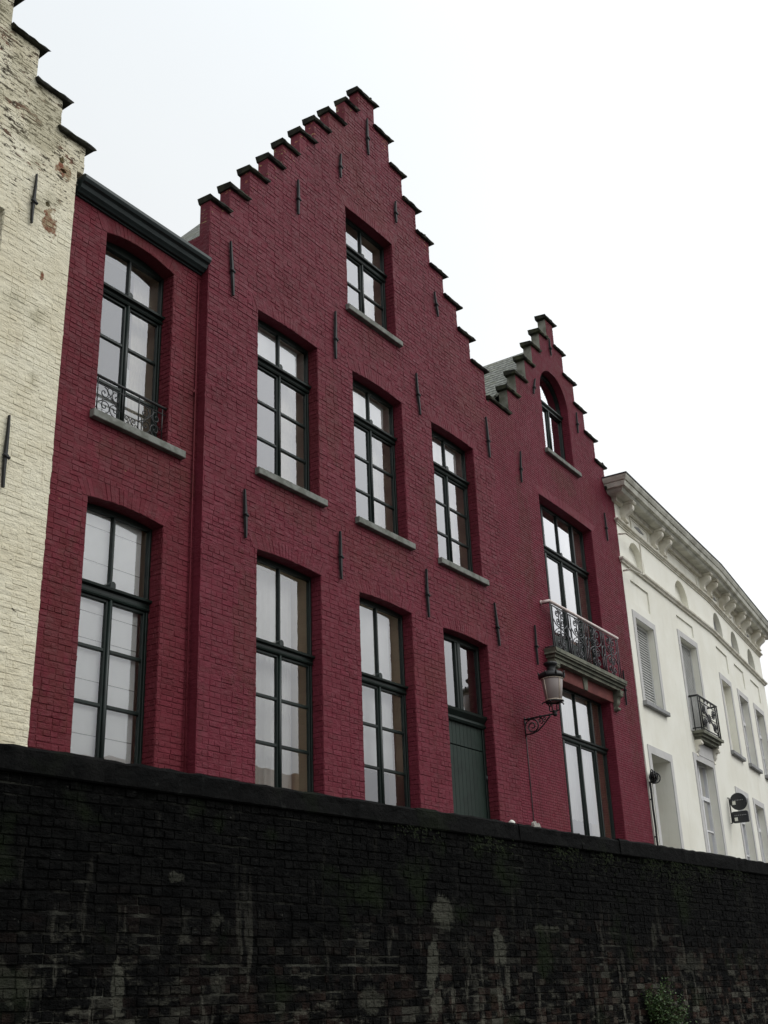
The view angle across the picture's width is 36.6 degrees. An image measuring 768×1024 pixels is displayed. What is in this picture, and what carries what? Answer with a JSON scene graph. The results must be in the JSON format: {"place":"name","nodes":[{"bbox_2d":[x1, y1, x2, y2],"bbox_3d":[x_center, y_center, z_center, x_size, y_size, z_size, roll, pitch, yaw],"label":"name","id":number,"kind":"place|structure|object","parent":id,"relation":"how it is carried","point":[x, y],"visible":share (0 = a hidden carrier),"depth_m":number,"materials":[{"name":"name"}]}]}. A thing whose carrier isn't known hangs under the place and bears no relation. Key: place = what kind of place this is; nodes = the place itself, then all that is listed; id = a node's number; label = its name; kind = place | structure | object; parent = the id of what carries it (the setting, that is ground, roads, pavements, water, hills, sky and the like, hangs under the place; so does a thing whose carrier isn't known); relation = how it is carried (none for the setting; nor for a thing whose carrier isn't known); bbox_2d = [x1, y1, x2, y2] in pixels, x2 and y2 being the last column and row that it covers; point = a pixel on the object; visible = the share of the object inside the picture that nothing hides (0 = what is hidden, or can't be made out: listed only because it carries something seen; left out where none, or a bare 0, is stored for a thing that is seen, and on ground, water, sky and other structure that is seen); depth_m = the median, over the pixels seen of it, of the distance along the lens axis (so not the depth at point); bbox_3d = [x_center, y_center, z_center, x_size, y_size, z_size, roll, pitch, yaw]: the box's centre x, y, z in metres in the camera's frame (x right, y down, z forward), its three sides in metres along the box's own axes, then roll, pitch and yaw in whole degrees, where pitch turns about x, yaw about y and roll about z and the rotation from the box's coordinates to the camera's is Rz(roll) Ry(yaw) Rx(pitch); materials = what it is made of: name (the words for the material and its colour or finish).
{"place":"outdoors","nodes":[
{"label":"outdoors","id":0,"kind":"place"},
{"bbox_2d":[0,0,96,746],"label":"cream gable house","id":1,"kind":"structure","parent":0,"point":[44,152],"depth_m":13.70,"materials":[{"name":"brick"}]},
{"bbox_2d":[181,86,522,823],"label":"gable house","id":2,"kind":"structure","parent":0,"point":[349,634],"depth_m":18.66,"materials":[{"name":"brick"}]},
{"bbox_2d":[255,555,314,791],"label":"window","id":3,"kind":"structure","parent":2,"relation":"in","point":[284,657],"depth_m":16.56,"materials":[{"name":"glass"}]},
{"bbox_2d":[255,319,327,507],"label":"window","id":4,"kind":"structure","parent":2,"relation":"in","point":[280,358],"depth_m":18.19,"materials":[{"name":"clear glass"}]},
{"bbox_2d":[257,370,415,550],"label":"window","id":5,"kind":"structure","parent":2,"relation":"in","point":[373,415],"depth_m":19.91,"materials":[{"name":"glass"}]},
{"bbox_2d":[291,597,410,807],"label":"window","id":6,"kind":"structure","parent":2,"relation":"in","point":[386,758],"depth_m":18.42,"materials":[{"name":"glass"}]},
{"bbox_2d":[345,218,402,347],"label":"window","id":7,"kind":"structure","parent":2,"relation":"in","point":[366,275],"depth_m":21.46,"materials":[{"name":"glass"}]},
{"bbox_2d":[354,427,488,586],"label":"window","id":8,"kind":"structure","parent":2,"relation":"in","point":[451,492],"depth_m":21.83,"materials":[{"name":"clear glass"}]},
{"bbox_2d":[443,632,490,818],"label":"door","id":9,"kind":"structure","parent":2,"relation":"in","point":[466,719],"depth_m":20.01,"materials":[{"name":"green paint"}]},
{"bbox_2d":[12,0,767,704],"label":"sky","id":10,"kind":"structure","parent":0,"point":[598,168],"materials":[{"name":"white"}]},
{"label":"street","id":11,"kind":"structure","parent":0,"visible":0},
{"bbox_2d":[27,173,211,772],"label":"house","id":12,"kind":"structure","parent":11,"relation":"on","point":[111,668],"depth_m":14.57,"materials":[{"name":"brick"}]},
{"bbox_2d":[70,503,151,763],"bbox_3d":[-3.425,1.974,13.843,0.452,4.320,1.380,-17,-27,31],"label":"window","id":13,"kind":"structure","parent":12,"relation":"in","point":[108,717],"depth_m":14.09,"materials":[{"name":"glass"}]},
{"bbox_2d":[90,241,185,459],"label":"window","id":14,"kind":"structure","parent":12,"relation":"in","point":[127,389],"depth_m":15.99,"materials":[{"name":"glass"}]},
{"bbox_2d":[483,314,653,843],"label":"gable house","id":15,"kind":"structure","parent":11,"relation":"on","point":[565,601],"depth_m":24.60,"materials":[{"name":"brick"}]},
{"bbox_2d":[495,374,581,477],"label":"window","id":16,"kind":"structure","parent":15,"relation":"in","point":[552,419],"depth_m":26.80,"materials":[{"name":"glass"}]},
{"bbox_2d":[524,661,564,820],"bbox_3d":[3.047,4.922,20.645,0.497,4.600,0.846,13,-27,-32],"label":"wall lamp","id":17,"kind":"object","parent":15,"relation":"attached to","point":[551,678],"visible":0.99,"depth_m":21.10,"materials":[{"name":"black metal"}]},
{"bbox_2d":[539,503,596,664],"bbox_3d":[3.883,1.621,25.040,0.130,3.400,2.720,-16,-27,30],"label":"window","id":18,"kind":"structure","parent":15,"relation":"in","point":[567,574],"depth_m":25.39,"materials":[{"name":"glass"}]},
{"bbox_2d":[559,687,615,838],"bbox_3d":[4.035,5.679,23.309,0.130,4.210,2.690,-16,-27,30],"label":"window","id":19,"kind":"structure","parent":15,"relation":"in","point":[585,750],"depth_m":23.78,"materials":[{"name":"glass"}]},
{"bbox_2d":[649,769,660,845],"bbox_3d":[6.028,7.222,25.162,0.237,3.273,0.319,-23,-30,40],"label":"cable coil","id":20,"kind":"object","parent":15,"relation":"hanging from","point":[653,777],"visible":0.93,"depth_m":25.58,"materials":[{"name":"black metal"}]},
{"bbox_2d":[602,471,767,862],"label":"townhouse","id":21,"kind":"structure","parent":11,"relation":"on","point":[698,625],"depth_m":30.40,"materials":[{"name":"white paint"}]},
{"bbox_2d":[696,761,717,853],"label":"window","id":22,"kind":"structure","parent":21,"relation":"in","point":[707,810],"depth_m":29.83,"materials":[{"name":"white paint"}]},
{"bbox_2d":[727,793,749,823],"bbox_3d":[9.369,7.826,30.695,0.515,0.776,0.078,-17,-27,31],"label":"hanging sign","id":23,"kind":"object","parent":21,"relation":"attached to","point":[737,801],"visible":1,"depth_m":30.65,"materials":[{"name":"black metal"}]},
{"bbox_2d":[740,810,750,859],"bbox_3d":[9.906,9.389,31.928,0.080,3.070,1.320,-14,-25,25],"label":"window","id":24,"kind":"structure","parent":21,"relation":"in","point":[743,824],"depth_m":32.54,"materials":[{"name":"white paint"}]},
{"bbox_2d":[741,702,751,762],"bbox_3d":[10.921,6.737,35.374,0.080,2.100,1.200,-14,-25,25],"label":"window","id":25,"kind":"structure","parent":21,"relation":"in","point":[741,702],"depth_m":35.84,"materials":[{"name":"white paint"}]},
{"bbox_2d":[756,809,765,862],"bbox_3d":[10.942,10.117,33.709,0.080,3.040,1.210,-14,-25,25],"label":"window","id":26,"kind":"structure","parent":21,"relation":"in","point":[756,809],"depth_m":34.40,"materials":[{"name":"white paint"}]},
{"bbox_2d":[756,715,767,774],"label":"window","id":27,"kind":"structure","parent":21,"relation":"in","point":[756,715],"depth_m":37.76,"materials":[{"name":"white paint"}]},
{"label":"ground","id":28,"kind":"structure","parent":0,"visible":0},
{"bbox_2d":[0,743,767,1023],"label":"quay wall","id":29,"kind":"structure","parent":28,"relation":"on","point":[135,893],"depth_m":10.71,"materials":[{"name":"black brick"}]},
{"bbox_2d":[531,821,540,826],"bbox_3d":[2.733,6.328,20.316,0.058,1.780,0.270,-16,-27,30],"label":"stone","id":30,"kind":"object","parent":29,"relation":"on","point":[534,824],"visible":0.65,"depth_m":20.57,"materials":[{"name":"white stone"}]},
{"bbox_2d":[379,825,749,916],"bbox_3d":[2.829,4.670,14.643,0.057,0.735,9.006,-19,-28,35],"label":"moss","id":31,"kind":"object","parent":29,"relation":"hanging from","point":[611,855],"visible":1,"depth_m":14.84,"materials":[{"name":"green plant"}]},
{"bbox_2d":[641,975,696,1023],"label":"shrub","id":32,"kind":"object","parent":29,"relation":"attached to","point":[663,1015],"visible":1,"depth_m":14.58,"materials":[{"name":"green plant"}]}
]}

